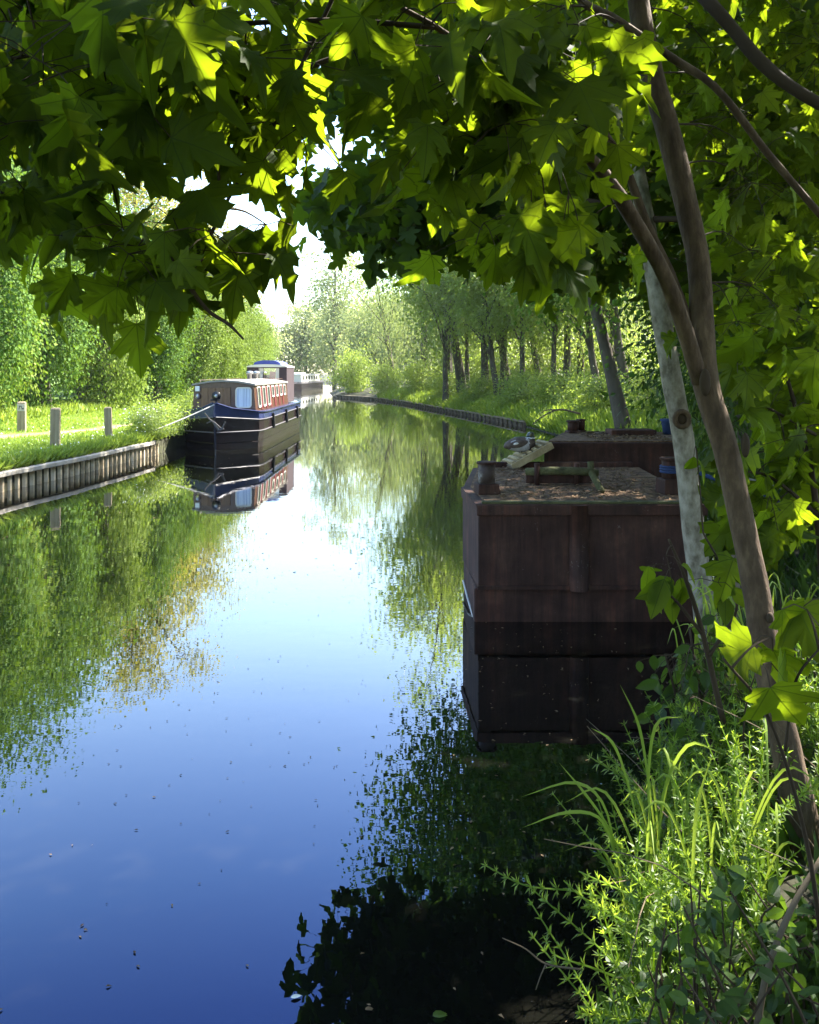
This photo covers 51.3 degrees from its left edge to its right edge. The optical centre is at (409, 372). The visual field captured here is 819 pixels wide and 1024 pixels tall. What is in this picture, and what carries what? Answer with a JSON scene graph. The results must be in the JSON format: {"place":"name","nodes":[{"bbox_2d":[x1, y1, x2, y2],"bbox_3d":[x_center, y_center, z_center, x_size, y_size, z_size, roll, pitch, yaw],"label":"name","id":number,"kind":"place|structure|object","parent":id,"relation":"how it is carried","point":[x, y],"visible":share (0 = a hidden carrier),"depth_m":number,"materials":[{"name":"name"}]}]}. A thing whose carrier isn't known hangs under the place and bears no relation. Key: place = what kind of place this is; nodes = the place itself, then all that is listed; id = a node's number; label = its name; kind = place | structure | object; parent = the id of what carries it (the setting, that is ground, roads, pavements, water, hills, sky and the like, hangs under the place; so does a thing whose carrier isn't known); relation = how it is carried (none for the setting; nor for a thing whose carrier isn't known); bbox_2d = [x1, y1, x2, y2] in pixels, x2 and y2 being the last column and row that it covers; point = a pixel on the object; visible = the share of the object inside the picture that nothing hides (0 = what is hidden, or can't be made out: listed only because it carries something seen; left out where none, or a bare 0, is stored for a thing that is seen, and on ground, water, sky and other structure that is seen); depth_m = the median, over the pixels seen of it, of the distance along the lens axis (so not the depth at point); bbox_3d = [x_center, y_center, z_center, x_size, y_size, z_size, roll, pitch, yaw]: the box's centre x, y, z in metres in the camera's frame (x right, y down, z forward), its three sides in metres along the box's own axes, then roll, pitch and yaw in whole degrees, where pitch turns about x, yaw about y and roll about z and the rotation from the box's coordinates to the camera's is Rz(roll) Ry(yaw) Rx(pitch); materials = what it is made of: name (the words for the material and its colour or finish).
{"place":"outdoors","nodes":[
{"label":"outdoors","id":0,"kind":"place"},
{"bbox_2d":[63,0,649,374],"label":"sky","id":1,"kind":"structure","parent":0,"point":[322,159],"materials":[{"name":"white"}]},
{"bbox_2d":[0,383,730,1023],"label":"water","id":2,"kind":"structure","parent":0,"point":[284,899],"depth_m":4.60,"materials":[{"name":"blue liquid"}]},
{"bbox_2d":[183,360,300,449],"bbox_3d":[-4.968,0.960,26.891,2.256,2.780,10.119,0,0,0],"label":"narrowboat","id":3,"kind":"object","parent":2,"relation":"on","point":[257,408],"visible":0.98,"depth_m":22.99,"materials":[{"name":"black paint"}]},
{"bbox_2d":[294,372,322,390],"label":"narrowboat","id":4,"kind":"object","parent":2,"relation":"on","point":[303,381],"visible":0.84,"depth_m":100.70,"materials":[{"name":"white paint"}]},
{"bbox_2d":[0,459,665,1021],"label":"floating specks","id":5,"kind":"object","parent":2,"relation":"on","point":[336,765],"visible":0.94,"depth_m":4.37,"materials":[{"name":"green plant"}]},
{"bbox_2d":[461,462,707,621],"bbox_3d":[1.498,1.740,8.090,2.045,1.520,2.680,0,0,0],"label":"barge","id":6,"kind":"object","parent":2,"relation":"on","point":[551,559],"visible":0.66,"depth_m":6.82,"materials":[{"name":"metal"}]},
{"bbox_2d":[474,460,499,494],"bbox_3d":[0.665,0.901,7.350,0.189,0.275,0.189,0,0,-9],"label":"bollard","id":7,"kind":"object","parent":6,"relation":"on","point":[486,484],"visible":0.99,"depth_m":7.28,"materials":[{"name":"metal"}]},
{"bbox_2d":[501,439,553,468],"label":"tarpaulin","id":8,"kind":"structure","parent":6,"relation":"on","point":[520,459],"depth_m":9.25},
{"bbox_2d":[503,432,535,453],"bbox_3d":[1.209,0.772,9.376,0.364,0.246,0.204,0,0,-12],"label":"duck","id":9,"kind":"object","parent":8,"relation":"on","point":[521,444],"visible":1,"depth_m":9.32},
{"bbox_2d":[525,461,604,492],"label":"beam","id":10,"kind":"structure","parent":6,"relation":"on","point":[537,474],"depth_m":7.88,"materials":[{"name":"wood"}]},
{"bbox_2d":[495,431,678,499],"bbox_3d":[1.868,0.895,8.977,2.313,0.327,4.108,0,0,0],"label":"leaf litter","id":11,"kind":"object","parent":6,"relation":"on","point":[614,437],"visible":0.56,"depth_m":7.83,"materials":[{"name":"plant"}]},
{"bbox_2d":[655,456,677,494],"bbox_3d":[2.250,0.884,7.350,0.199,0.310,0.199,0,0,-9],"label":"bollard","id":12,"kind":"object","parent":6,"relation":"on","point":[666,483],"visible":0.69,"depth_m":7.28,"materials":[{"name":"metal"}]},
{"bbox_2d":[544,428,673,476],"bbox_3d":[2.500,1.548,10.303,1.992,1.705,1.595,0,0,0],"label":"barge","id":13,"kind":"object","parent":2,"relation":"on","point":[645,454],"visible":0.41,"depth_m":9.52,"materials":[{"name":"metal"}]},
{"bbox_2d":[0,373,818,1023],"bbox_3d":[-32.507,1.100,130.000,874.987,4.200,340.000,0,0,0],"label":"ground","id":14,"kind":"structure","parent":0,"point":[168,443],"depth_m":14.45,"materials":[{"name":"plant"}]},
{"bbox_2d":[17,402,25,431],"bbox_3d":[-9.476,1.228,20.851,0.190,1.044,0.209,0,0,-16],"label":"mooring post","id":15,"kind":"object","parent":14,"relation":"on","point":[21,415],"visible":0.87,"depth_m":20.77,"materials":[{"name":"wood"}]},
{"bbox_2d":[0,162,61,423],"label":"hedge tree","id":16,"kind":"object","parent":14,"relation":"on","point":[8,328],"visible":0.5,"depth_m":22.35,"materials":[{"name":"green plant"}]},
{"bbox_2d":[0,241,63,413],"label":"hedge tree","id":17,"kind":"object","parent":14,"relation":"on","point":[22,378],"visible":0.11,"depth_m":25.25,"materials":[{"name":"green plant"}]},
{"bbox_2d":[50,408,60,446],"bbox_3d":[-7.421,1.295,17.881,0.190,1.124,0.190,1,0,-16],"label":"mooring post","id":18,"kind":"object","parent":14,"relation":"on","point":[55,426],"visible":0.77,"depth_m":17.79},
{"bbox_2d":[1,166,111,407],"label":"hedge tree","id":19,"kind":"object","parent":14,"relation":"on","point":[75,331],"visible":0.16,"depth_m":28.11,"materials":[{"name":"green plant"}]},
{"bbox_2d":[0,441,158,491],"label":"piling wall","id":20,"kind":"structure","parent":14,"relation":"on","point":[129,453],"depth_m":16.67,"materials":[{"name":"wood"}]},
{"bbox_2d":[0,415,175,438],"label":"towpath","id":21,"kind":"structure","parent":14,"relation":"on","point":[12,435],"depth_m":20.70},
{"bbox_2d":[50,196,130,399],"bbox_3d":[-13.710,-4.143,35.979,5.889,11.314,5.500,0,0,25],"label":"hedge tree","id":22,"kind":"object","parent":14,"relation":"on","point":[72,393],"visible":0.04,"depth_m":35.94,"materials":[{"name":"green plant"}]},
{"bbox_2d":[0,396,189,470],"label":"bank grass","id":23,"kind":"structure","parent":14,"relation":"on","point":[25,456],"depth_m":20.04,"materials":[{"name":"plant"}]},
{"bbox_2d":[104,407,112,435],"bbox_3d":[-7.167,1.338,20.318,0.170,1.044,0.170,-2,0,-16],"label":"mooring post","id":24,"kind":"object","parent":14,"relation":"on","point":[108,420],"visible":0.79,"depth_m":20.24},
{"bbox_2d":[54,193,164,409],"bbox_3d":[-11.628,-2.993,32.556,4.585,9.293,5.136,0,0,12],"label":"hedge tree","id":25,"kind":"object","parent":14,"relation":"on","point":[114,370],"visible":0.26,"depth_m":32.00,"materials":[{"name":"green plant"}]},
{"bbox_2d":[112,403,181,439],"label":"bush","id":26,"kind":"object","parent":14,"relation":"on","point":[150,427],"visible":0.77,"depth_m":20.69,"materials":[{"name":"green plant"}]},
{"bbox_2d":[120,181,176,396],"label":"hedge tree","id":27,"kind":"object","parent":14,"relation":"on","point":[156,215],"visible":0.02,"depth_m":41.60,"materials":[{"name":"green plant"}]},
{"bbox_2d":[115,389,202,435],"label":"bush","id":28,"kind":"object","parent":14,"relation":"on","point":[171,413],"visible":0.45,"depth_m":22.04,"materials":[{"name":"green plant"}]},
{"bbox_2d":[125,220,206,405],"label":"hedge tree","id":29,"kind":"object","parent":14,"relation":"on","point":[163,381],"visible":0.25,"depth_m":36.26,"materials":[{"name":"green plant"}]},
{"bbox_2d":[108,164,228,338],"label":"yellow tree","id":30,"kind":"object","parent":14,"relation":"on","point":[131,201],"visible":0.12,"depth_m":43.13,"materials":[{"name":"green plant"}]},
{"bbox_2d":[166,386,193,420],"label":"bush","id":31,"kind":"object","parent":14,"relation":"on","point":[187,405],"visible":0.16,"depth_m":27.21,"materials":[{"name":"green plant"}]},
{"bbox_2d":[150,291,243,401],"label":"hedge tree","id":32,"kind":"object","parent":14,"relation":"on","point":[216,341],"visible":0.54,"depth_m":40.29,"materials":[{"name":"green plant"}]},
{"bbox_2d":[138,174,267,307],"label":"yellow tree","id":33,"kind":"object","parent":14,"relation":"on","point":[224,225],"visible":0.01,"depth_m":53.20,"materials":[{"name":"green plant"}]},
{"bbox_2d":[185,293,260,380],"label":"hedge tree","id":34,"kind":"object","parent":14,"relation":"on","point":[239,348],"visible":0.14,"depth_m":46.35,"materials":[{"name":"green plant"}]},
{"bbox_2d":[210,306,265,380],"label":"hedge tree","id":35,"kind":"object","parent":14,"relation":"on","point":[248,338],"visible":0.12,"depth_m":52.68,"materials":[{"name":"green plant"}]},
{"bbox_2d":[205,286,298,360],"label":"pale tree","id":36,"kind":"object","parent":14,"relation":"on","point":[282,341],"visible":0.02,"depth_m":120.48,"materials":[{"name":"green plant"}]},
{"bbox_2d":[237,292,275,378],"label":"hedge tree","id":37,"kind":"object","parent":14,"relation":"on","point":[262,338],"visible":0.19,"depth_m":60.92,"materials":[{"name":"green plant"}]},
{"bbox_2d":[242,299,279,374],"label":"hedge tree","id":38,"kind":"object","parent":14,"relation":"on","point":[271,326],"visible":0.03,"depth_m":83.79,"materials":[{"name":"green plant"}]},
{"bbox_2d":[261,294,332,380],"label":"pale tree","id":39,"kind":"object","parent":14,"relation":"on","point":[301,340],"visible":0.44,"depth_m":129.72,"materials":[{"name":"green plant"}]},
{"bbox_2d":[290,294,376,384],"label":"pale tree","id":40,"kind":"object","parent":14,"relation":"on","point":[319,363],"visible":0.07,"depth_m":120.40,"materials":[{"name":"green plant"}]},
{"bbox_2d":[291,234,387,388],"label":"pale tree","id":41,"kind":"object","parent":14,"relation":"on","point":[323,327],"visible":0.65,"depth_m":106.83,"materials":[{"name":"green plant"}]},
{"bbox_2d":[325,335,385,392],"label":"bush","id":42,"kind":"object","parent":14,"relation":"on","point":[351,381],"visible":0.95,"depth_m":69.11,"materials":[{"name":"green plant"}]},
{"bbox_2d":[326,285,415,383],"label":"pale tree","id":43,"kind":"object","parent":14,"relation":"on","point":[357,336],"visible":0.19,"depth_m":96.45,"materials":[{"name":"green plant"}]},
{"bbox_2d":[326,259,420,389],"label":"willow tree","id":44,"kind":"object","parent":14,"relation":"on","point":[388,348],"visible":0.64,"depth_m":66.58,"materials":[{"name":"green plant"}]},
{"bbox_2d":[365,358,404,393],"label":"bush","id":45,"kind":"object","parent":14,"relation":"on","point":[386,384],"visible":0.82,"depth_m":62.69,"materials":[{"name":"green plant"}]},
{"bbox_2d":[346,257,458,387],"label":"alder tree","id":46,"kind":"object","parent":14,"relation":"on","point":[449,366],"visible":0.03,"depth_m":50.81,"materials":[{"name":"green plant"}]},
{"bbox_2d":[336,255,475,383],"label":"willow tree","id":47,"kind":"object","parent":14,"relation":"on","point":[399,328],"visible":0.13,"depth_m":58.81,"materials":[{"name":"green plant"}]},
{"bbox_2d":[0,0,818,857],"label":"maple tree","id":48,"kind":"object","parent":14,"relation":"on","point":[96,96],"visible":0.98,"depth_m":2.32,"materials":[{"name":"green plant"}]},
{"bbox_2d":[350,256,474,393],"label":"alder tree","id":49,"kind":"object","parent":14,"relation":"on","point":[459,368],"visible":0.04,"depth_m":46.93,"materials":[{"name":"green plant"}]},
{"bbox_2d":[352,282,479,383],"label":"pale tree","id":50,"kind":"object","parent":14,"relation":"on","point":[409,354],"visible":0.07,"depth_m":81.05,"materials":[{"name":"green plant"}]},
{"bbox_2d":[389,348,442,397],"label":"bush","id":51,"kind":"object","parent":14,"relation":"on","point":[416,378],"visible":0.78,"depth_m":55.46,"materials":[{"name":"green plant"}]},
{"bbox_2d":[370,277,489,386],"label":"willow tree","id":52,"kind":"object","parent":14,"relation":"on","point":[391,291],"visible":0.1,"depth_m":54.89,"materials":[{"name":"green plant"}]},
{"bbox_2d":[336,395,525,426],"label":"timber edging","id":53,"kind":"object","parent":14,"relation":"on","point":[501,419],"visible":0.43,"depth_m":42.26,"materials":[{"name":"wood"}]},
{"bbox_2d":[420,363,457,401],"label":"bush","id":54,"kind":"object","parent":14,"relation":"on","point":[439,388],"visible":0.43,"depth_m":47.73,"materials":[{"name":"green plant"}]},
{"bbox_2d":[389,258,493,402],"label":"alder tree","id":55,"kind":"object","parent":14,"relation":"on","point":[445,395],"visible":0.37,"depth_m":45.36,"materials":[{"name":"green plant"}]},
{"bbox_2d":[407,288,493,388],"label":"alder tree","id":56,"kind":"object","parent":14,"relation":"on","point":[466,342],"visible":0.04,"depth_m":49.87,"materials":[{"name":"green plant"}]},
{"bbox_2d":[406,336,497,387],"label":"bush","id":57,"kind":"object","parent":14,"relation":"on","point":[440,362],"visible":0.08,"depth_m":57.63,"materials":[{"name":"green plant"}]},
{"bbox_2d":[415,277,525,388],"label":"alder tree","id":58,"kind":"object","parent":14,"relation":"on","point":[508,369],"visible":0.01,"depth_m":44.90,"materials":[{"name":"green plant"}]},
{"bbox_2d":[440,367,502,403],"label":"bush","id":59,"kind":"object","parent":14,"relation":"on","point":[480,387],"visible":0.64,"depth_m":41.17,"materials":[{"name":"green plant"}]},
{"bbox_2d":[407,260,536,389],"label":"willow tree","id":60,"kind":"object","parent":14,"relation":"on","point":[484,356],"visible":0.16,"depth_m":44.09,"materials":[{"name":"green plant"}]},
{"bbox_2d":[419,256,531,395],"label":"alder tree","id":61,"kind":"object","parent":14,"relation":"on","point":[490,337],"visible":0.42,"depth_m":40.82,"materials":[{"name":"green plant"}]},
{"bbox_2d":[431,258,534,393],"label":"alder tree","id":62,"kind":"object","parent":14,"relation":"on","point":[503,362],"visible":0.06,"depth_m":42.88,"materials":[{"name":"green plant"}]},
{"bbox_2d":[337,130,635,427],"bbox_3d":[3.735,-5.682,21.774,11.347,15.419,10.602,0,0,-10],"label":"alder tree","id":63,"kind":"object","parent":14,"relation":"on","point":[611,377],"depth_m":21.65,"materials":[{"name":"brown plant"}]},
{"bbox_2d":[462,339,548,384],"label":"bush","id":64,"kind":"object","parent":14,"relation":"on","point":[477,363],"visible":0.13,"depth_m":51.08,"materials":[{"name":"green plant"}]},
{"bbox_2d":[448,273,579,393],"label":"willow tree","id":65,"kind":"object","parent":14,"relation":"on","point":[535,354],"visible":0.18,"depth_m":41.06,"materials":[{"name":"green plant"}]},
{"bbox_2d":[459,272,571,393],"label":"alder tree","id":66,"kind":"object","parent":14,"relation":"on","point":[523,357],"visible":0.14,"depth_m":40.31,"materials":[{"name":"green plant"}]},
{"bbox_2d":[477,360,575,408],"bbox_3d":[5.098,0.531,36.155,4.078,2.330,4.096,0,0,-30],"label":"bush","id":67,"kind":"object","parent":14,"relation":"on","point":[511,396],"visible":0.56,"depth_m":35.85,"materials":[{"name":"green plant"}]},
{"bbox_2d":[482,281,594,379],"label":"alder tree","id":68,"kind":"object","parent":14,"relation":"on","point":[553,342],"visible":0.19,"depth_m":37.51,"materials":[{"name":"green plant"}]},
{"bbox_2d":[375,386,707,445],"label":"verge grass","id":69,"kind":"structure","parent":14,"relation":"on","point":[601,419],"depth_m":31.24,"materials":[{"name":"plant"}]},
{"bbox_2d":[277,0,818,648],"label":"grey barked tree","id":70,"kind":"object","parent":14,"relation":"on","point":[397,232],"visible":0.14,"depth_m":6.27,"materials":[{"name":"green plant"}]},
{"bbox_2d":[510,362,595,409],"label":"bush","id":71,"kind":"object","parent":14,"relation":"on","point":[545,398],"visible":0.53,"depth_m":32.68,"materials":[{"name":"green plant"}]},
{"bbox_2d":[485,278,622,389],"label":"alder tree","id":72,"kind":"object","parent":14,"relation":"on","point":[566,357],"visible":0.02,"depth_m":38.42,"materials":[{"name":"green plant"}]},
{"bbox_2d":[508,328,603,393],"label":"bush","id":73,"kind":"object","parent":14,"relation":"on","point":[558,360],"visible":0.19,"depth_m":43.51,"materials":[{"name":"green plant"}]},
{"bbox_2d":[502,282,640,394],"bbox_3d":[7.002,-3.646,34.637,6.304,10.338,6.827,0,0,0],"label":"alder tree","id":74,"kind":"object","parent":14,"relation":"on","point":[589,341],"visible":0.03,"depth_m":34.48,"materials":[{"name":"green plant"}]},
{"bbox_2d":[509,276,644,400],"bbox_3d":[7.728,-4.917,33.671,7.880,12.923,8.533,0,0,0],"label":"alder tree","id":75,"kind":"object","parent":14,"relation":"on","point":[621,363],"visible":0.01,"depth_m":33.50,"materials":[{"name":"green plant"}]},
{"bbox_2d":[508,295,645,396],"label":"willow tree","id":76,"kind":"object","parent":14,"relation":"on","point":[580,356],"visible":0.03,"depth_m":40.88,"materials":[{"name":"green plant"}]},
{"bbox_2d":[509,296,654,380],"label":"pale tree","id":77,"kind":"object","parent":14,"relation":"on","point":[635,322],"visible":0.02,"depth_m":64.45,"materials":[{"name":"green plant"}]},
{"bbox_2d":[541,358,639,417],"bbox_3d":[6.157,0.592,27.928,3.568,2.136,3.584,0,0,1],"label":"bush","id":78,"kind":"object","parent":14,"relation":"on","point":[592,388],"visible":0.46,"depth_m":27.64,"materials":[{"name":"green plant"}]},
{"bbox_2d":[529,292,658,391],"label":"willow tree","id":79,"kind":"object","parent":14,"relation":"on","point":[612,346],"visible":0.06,"depth_m":36.32,"materials":[{"name":"green plant"}]},
{"bbox_2d":[548,314,660,395],"bbox_3d":[10.239,-0.940,40.186,7.167,4.660,7.136,0,0,-27],"label":"bush","id":80,"kind":"object","parent":14,"relation":"on","point":[629,352],"visible":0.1,"depth_m":39.38,"materials":[{"name":"green plant"}]},
{"bbox_2d":[522,685,721,956],"bbox_3d":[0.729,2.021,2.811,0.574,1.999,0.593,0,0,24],"label":"grass tussock","id":81,"kind":"object","parent":14,"relation":"on","point":[650,829],"depth_m":2.80,"materials":[{"name":"plant"}]},
{"bbox_2d":[483,11,777,440],"bbox_3d":[4.870,-4.635,15.388,12.555,12.861,12.234,0,0,17],"label":"alder tree","id":82,"kind":"object","parent":14,"relation":"on","point":[614,301],"visible":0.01,"depth_m":18.69,"materials":[{"name":"green plant"}]},
{"bbox_2d":[596,363,687,411],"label":"bush","id":83,"kind":"object","parent":14,"relation":"on","point":[631,394],"visible":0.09,"depth_m":24.68,"materials":[{"name":"green plant"}]},
{"bbox_2d":[480,650,818,1023],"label":"goosegrass","id":84,"kind":"object","parent":14,"relation":"on","point":[655,909],"depth_m":2.69,"materials":[{"name":"plant"}]},
{"bbox_2d":[502,937,579,989],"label":"dead twig","id":85,"kind":"object","parent":84,"relation":"attached to","point":[564,967],"visible":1,"depth_m":2.20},
{"bbox_2d":[540,935,613,978],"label":"goosegrass stem","id":86,"kind":"object","parent":84,"relation":"attached to","point":[568,960],"visible":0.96,"depth_m":2.30,"materials":[{"name":"green plant"}]},
{"bbox_2d":[563,880,624,922],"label":"goosegrass stem","id":87,"kind":"object","parent":84,"relation":"attached to","point":[598,906],"visible":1,"depth_m":2.48,"materials":[{"name":"green plant"}]},
{"bbox_2d":[576,226,766,454],"bbox_3d":[5.920,-1.279,15.564,5.381,6.267,5.599,0,0,-9],"label":"shrub","id":88,"kind":"object","parent":14,"relation":"on","point":[651,353],"visible":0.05,"depth_m":15.79,"materials":[{"name":"green plant"}]},
{"bbox_2d":[626,346,729,445],"bbox_3d":[6.783,0.331,17.986,4.078,2.718,4.096,0,0,32],"label":"bush","id":89,"kind":"object","parent":14,"relation":"on","point":[661,412],"depth_m":18.20,"materials":[{"name":"green plant"}]},
{"bbox_2d":[544,650,818,1023],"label":"dead stems","id":90,"kind":"object","parent":14,"relation":"on","point":[753,958],"visible":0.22,"depth_m":2.85,"materials":[{"name":"plant"}]},
{"bbox_2d":[566,18,800,377],"bbox_3d":[6.163,-4.921,14.755,11.752,13.301,11.035,0,0,-38],"label":"oak tree","id":91,"kind":"object","parent":14,"relation":"on","point":[614,319],"depth_m":14.72,"materials":[{"name":"green plant"}]},
{"bbox_2d":[633,613,764,763],"bbox_3d":[1.320,1.489,3.892,0.741,0.798,0.849,0,0,0],"label":"nettle clump","id":92,"kind":"object","parent":14,"relation":"on","point":[688,679],"visible":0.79,"depth_m":3.79,"materials":[{"name":"green plant"}]},
{"bbox_2d":[591,171,815,496],"bbox_3d":[4.936,-0.967,11.151,5.066,5.670,4.869,0,0,27],"label":"shrub","id":93,"kind":"object","parent":14,"relation":"on","point":[694,402],"visible":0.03,"depth_m":11.46,"materials":[{"name":"green plant"}]},
{"bbox_2d":[667,576,740,671],"bbox_3d":[1.706,1.563,4.882,0.614,0.793,0.644,0,0,0],"label":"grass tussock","id":94,"kind":"object","parent":14,"relation":"on","point":[711,626],"depth_m":4.88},
{"bbox_2d":[590,439,818,1023],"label":"undergrowth","id":95,"kind":"object","parent":14,"relation":"on","point":[801,585],"visible":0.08,"depth_m":3.19,"materials":[{"name":"green plant"}]},
{"bbox_2d":[635,446,775,724],"bbox_3d":[1.164,0.845,3.312,0.549,1.114,0.442,0,0,19],"label":"maple sapling","id":96,"kind":"object","parent":14,"relation":"on","point":[659,594],"visible":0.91,"depth_m":3.34,"materials":[{"name":"green plant"}]},
{"bbox_2d":[598,856,818,1023],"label":"bramble","id":97,"kind":"object","parent":14,"relation":"on","point":[734,1003],"visible":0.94,"depth_m":1.98,"materials":[{"name":"green plant"}]},
{"bbox_2d":[754,857,818,1023],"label":"bramble cane","id":98,"kind":"object","parent":97,"relation":"attached to","point":[783,927],"visible":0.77,"depth_m":1.98,"materials":[{"name":"plant"}]},
{"bbox_2d":[634,718,817,944],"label":"grass tussock","id":99,"kind":"object","parent":14,"relation":"on","point":[758,814],"depth_m":2.74,"materials":[{"name":"plant"}]},
{"bbox_2d":[696,323,818,609],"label":"maple sapling","id":100,"kind":"object","parent":14,"relation":"on","point":[774,392],"visible":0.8,"depth_m":3.57,"materials":[{"name":"green plant"}]},
{"bbox_2d":[699,572,818,701],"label":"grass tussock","id":101,"kind":"object","parent":14,"relation":"on","point":[739,610],"depth_m":4.22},
{"bbox_2d":[714,597,818,940],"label":"maple sapling","id":102,"kind":"object","parent":14,"relation":"on","point":[784,697],"visible":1,"depth_m":1.90,"materials":[{"name":"green plant"}]},
{"bbox_2d":[737,575,818,809],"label":"bramble","id":103,"kind":"object","parent":14,"relation":"on","point":[741,728],"visible":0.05,"depth_m":3.34,"materials":[{"name":"green plant"}]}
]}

